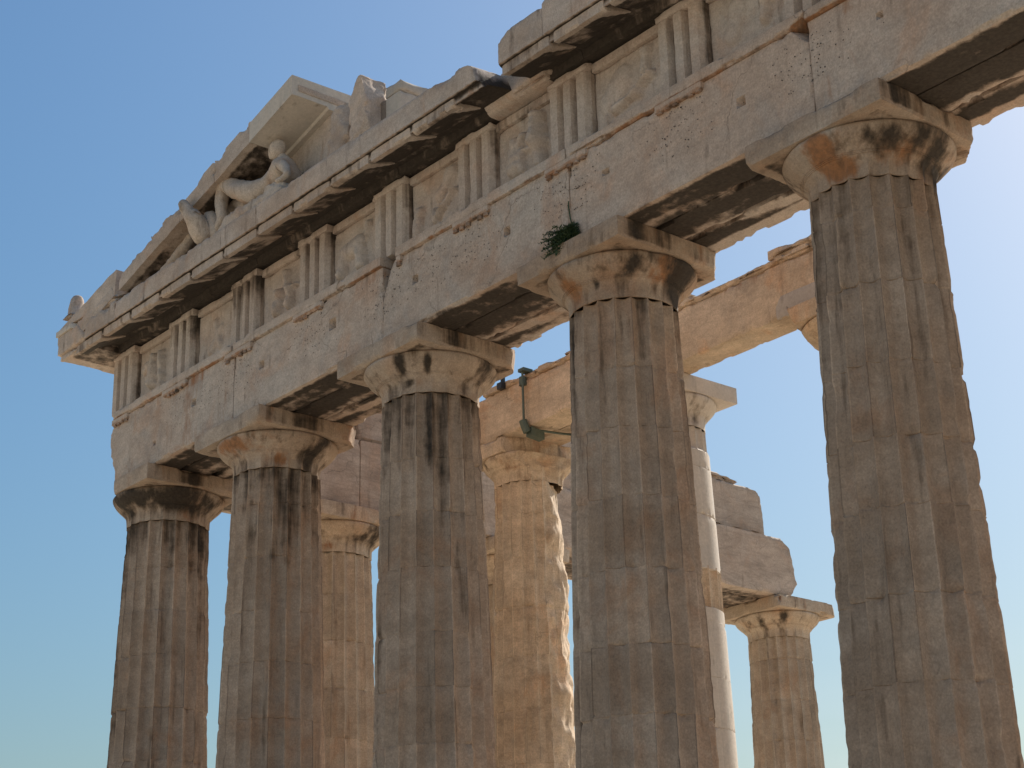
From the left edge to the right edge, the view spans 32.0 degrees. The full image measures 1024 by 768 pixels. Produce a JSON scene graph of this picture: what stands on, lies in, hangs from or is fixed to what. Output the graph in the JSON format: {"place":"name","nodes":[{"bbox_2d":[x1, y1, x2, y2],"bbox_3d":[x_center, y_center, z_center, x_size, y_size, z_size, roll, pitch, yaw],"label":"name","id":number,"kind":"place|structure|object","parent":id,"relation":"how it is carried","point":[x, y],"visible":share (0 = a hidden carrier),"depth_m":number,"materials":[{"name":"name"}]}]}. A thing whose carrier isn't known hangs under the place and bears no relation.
{"place":"outdoors","nodes":[
{"label":"outdoors","id":0,"kind":"place"},
{"bbox_2d":[380,100,385,120],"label":"weathered block","id":1,"kind":"structure","parent":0,"point":[383,109],"depth_m":28.04,"materials":[{"name":"stone"}]},
{"bbox_2d":[0,0,1023,767],"label":"sky","id":2,"kind":"structure","parent":0,"point":[113,112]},
{"bbox_3d":[3.218,9.361,38.651,2.064,10.430,2.064,15,-27,-37],"label":"doric column","id":3,"kind":"object","parent":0,"visible":0},
{"bbox_2d":[222,413,796,608],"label":"flank entablature","id":4,"kind":"structure","parent":3,"relation":"on","point":[755,563],"depth_m":41.29,"materials":[{"name":"stone"}]},
{"label":"ground","id":5,"kind":"structure","parent":0,"visible":0},
{"bbox_3d":[28.523,15.153,38.725,70.920,1.620,33.760,15,-27,-37],"label":"temple platform","id":6,"kind":"object","parent":5,"relation":"on","visible":0},
{"bbox_2d":[107,462,232,767],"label":"doric column","id":7,"kind":"structure","parent":6,"relation":"on","point":[159,709],"depth_m":31.66,"materials":[{"name":"stone"}]},
{"bbox_2d":[111,0,1023,479],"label":"architrave","id":8,"kind":"object","parent":7,"relation":"on","point":[671,160],"visible":0.8,"depth_m":23.63,"materials":[{"name":"stone"}]},
{"bbox_2d":[112,0,820,416],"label":"frieze","id":9,"kind":"object","parent":8,"relation":"on","point":[678,42],"visible":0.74,"depth_m":26.25,"materials":[{"name":"stone"}]},
{"bbox_2d":[56,323,121,373],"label":"corner cornice block","id":10,"kind":"structure","parent":9,"relation":"on","point":[70,336],"depth_m":34.08,"materials":[{"name":"stone"}]},
{"bbox_2d":[76,65,510,354],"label":"cornice","id":11,"kind":"structure","parent":9,"relation":"on","point":[425,129],"depth_m":28.64,"materials":[{"name":"stone"}]},
{"bbox_2d":[91,297,121,314],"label":"weathered block","id":12,"kind":"structure","parent":11,"relation":"on","point":[109,303],"depth_m":33.15,"materials":[{"name":"stone"}]},
{"bbox_2d":[160,234,193,269],"bbox_3d":[-5.993,-2.267,32.048,0.373,0.672,0.931,15,-27,-37],"label":"sculpture fragment","id":13,"kind":"object","parent":11,"relation":"on","point":[184,247],"visible":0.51,"depth_m":31.86,"materials":[{"name":"stone"}]},
{"bbox_2d":[178,199,209,244],"bbox_3d":[-5.492,-2.830,30.974,0.598,0.873,0.421,6,-22,-19],"label":"horse head statue","id":14,"kind":"object","parent":11,"relation":"on","point":[196,221],"visible":0.97,"depth_m":30.83,"materials":[{"name":"stone"}]},
{"bbox_2d":[59,75,350,330],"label":"raking cornice","id":15,"kind":"structure","parent":11,"relation":"on","point":[294,113],"depth_m":30.51,"materials":[{"name":"stone"}]},
{"bbox_2d":[63,295,83,320],"bbox_3d":[-8.359,-1.443,34.451,0.422,0.648,0.499,15,-27,-37],"label":"acroterion stump","id":16,"kind":"object","parent":15,"relation":"on","point":[76,303],"visible":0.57,"depth_m":34.45,"materials":[{"name":"stone"}]},
{"bbox_2d":[203,211,216,236],"bbox_3d":[-5.155,-2.698,31.105,0.463,0.687,0.620,15,-27,-37],"label":"horse head statue","id":17,"kind":"object","parent":11,"relation":"on","point":[210,217],"visible":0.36,"depth_m":30.90,"materials":[{"name":"stone"}]},
{"bbox_2d":[218,181,288,229],"bbox_3d":[-4.171,-2.889,30.043,0.691,0.355,2.060,15,-27,-37],"label":"rock seat","id":18,"kind":"object","parent":11,"relation":"on","point":[269,190],"visible":0.16,"depth_m":29.76,"materials":[{"name":"stone"}]},
{"bbox_2d":[215,139,302,230],"bbox_3d":[-4.326,-3.369,30.389,0.716,1.143,2.638,15,-27,-37],"label":"reclining statue","id":19,"kind":"object","parent":18,"relation":"on","point":[283,167],"visible":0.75,"depth_m":29.97,"materials":[{"name":"stone"}]},
{"bbox_2d":[291,114,331,173],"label":"tympanum wall","id":20,"kind":"structure","parent":11,"relation":"on","point":[310,153],"depth_m":29.98,"materials":[{"name":"stone"}]},
{"bbox_2d":[327,103,350,156],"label":"weathered block","id":21,"kind":"structure","parent":11,"relation":"on","point":[339,130],"depth_m":28.51,"materials":[{"name":"stone"}]},
{"bbox_2d":[348,75,386,140],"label":"weathered block","id":22,"kind":"structure","parent":11,"relation":"on","point":[367,98],"depth_m":28.08,"materials":[{"name":"stone"}]},
{"bbox_2d":[386,79,427,116],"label":"marble block","id":23,"kind":"structure","parent":11,"relation":"on","point":[400,93],"depth_m":27.87,"materials":[{"name":"beige stone"}]},
{"bbox_2d":[485,69,552,120],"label":"weathered block","id":24,"kind":"structure","parent":9,"relation":"on","point":[524,92],"depth_m":25.45,"materials":[{"name":"stone"}]},
{"bbox_2d":[498,0,681,81],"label":"cornice","id":25,"kind":"structure","parent":9,"relation":"on","point":[559,38],"depth_m":24.11,"materials":[{"name":"stone"}]},
{"bbox_2d":[194,404,355,767],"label":"doric column","id":26,"kind":"structure","parent":6,"relation":"on","point":[277,461],"depth_m":28.96,"materials":[{"name":"stone"}]},
{"bbox_2d":[321,499,379,767],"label":"doric column","id":27,"kind":"structure","parent":6,"relation":"on","point":[350,537],"depth_m":33.97,"materials":[{"name":"stone"}]},
{"bbox_2d":[337,321,514,767],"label":"doric column","id":28,"kind":"structure","parent":6,"relation":"on","point":[429,385],"depth_m":25.76,"materials":[{"name":"stone"}]},
{"bbox_2d":[485,536,569,745],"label":"doric column","id":29,"kind":"structure","parent":6,"relation":"on","point":[489,544],"depth_m":36.80,"materials":[{"name":"stone"}]},
{"bbox_2d":[480,437,575,767],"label":"doric column","id":30,"kind":"structure","parent":6,"relation":"on","point":[534,700],"depth_m":31.60,"materials":[{"name":"stone"}]},
{"bbox_2d":[516,215,718,767],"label":"doric column","id":31,"kind":"structure","parent":6,"relation":"on","point":[619,289],"depth_m":22.55,"materials":[{"name":"stone"}]},
{"bbox_2d":[538,201,580,259],"bbox_3d":[0.635,-2.066,23.921,0.687,0.824,0.226,-15,-25,31],"label":"shrub","id":32,"kind":"object","parent":31,"relation":"on","point":[569,231],"visible":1,"depth_m":23.86,"materials":[{"name":"green plant"}]},
{"bbox_2d":[683,373,737,767],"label":"doric column","id":33,"kind":"structure","parent":6,"relation":"on","point":[706,400],"depth_m":29.09,"materials":[{"name":"stone"}]},
{"bbox_2d":[723,594,834,767],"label":"doric column","id":34,"kind":"structure","parent":6,"relation":"on","point":[777,629],"depth_m":41.94,"materials":[{"name":"stone"}]},
{"bbox_2d":[786,297,818,350],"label":"doric column","id":35,"kind":"structure","parent":6,"relation":"on","point":[803,316],"depth_m":27.10,"materials":[{"name":"stone"}]},
{"bbox_2d":[479,234,814,445],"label":"porch beam","id":36,"kind":"structure","parent":35,"relation":"on","point":[747,311],"depth_m":28.95,"materials":[{"name":"stone"}]},
{"bbox_2d":[497,378,505,390],"bbox_3d":[-0.166,-0.073,32.727,0.120,0.340,0.220,15,-27,-37],"label":"floodlight","id":37,"kind":"object","parent":36,"relation":"attached to","point":[501,386],"visible":0.55,"depth_m":32.69,"materials":[{"name":"black metal"}]},
{"bbox_2d":[518,367,570,441],"bbox_3d":[0.850,0.400,32.359,1.544,1.320,0.371,7,-23,-20],"label":"steel brace","id":38,"kind":"object","parent":36,"relation":"attached to","point":[535,434],"visible":0.77,"depth_m":32.07,"materials":[{"name":"green metal"}]},
{"bbox_2d":[745,78,1023,767],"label":"doric column","id":39,"kind":"structure","parent":6,"relation":"on","point":[864,169],"depth_m":19.35,"materials":[{"name":"stone"}]}
]}

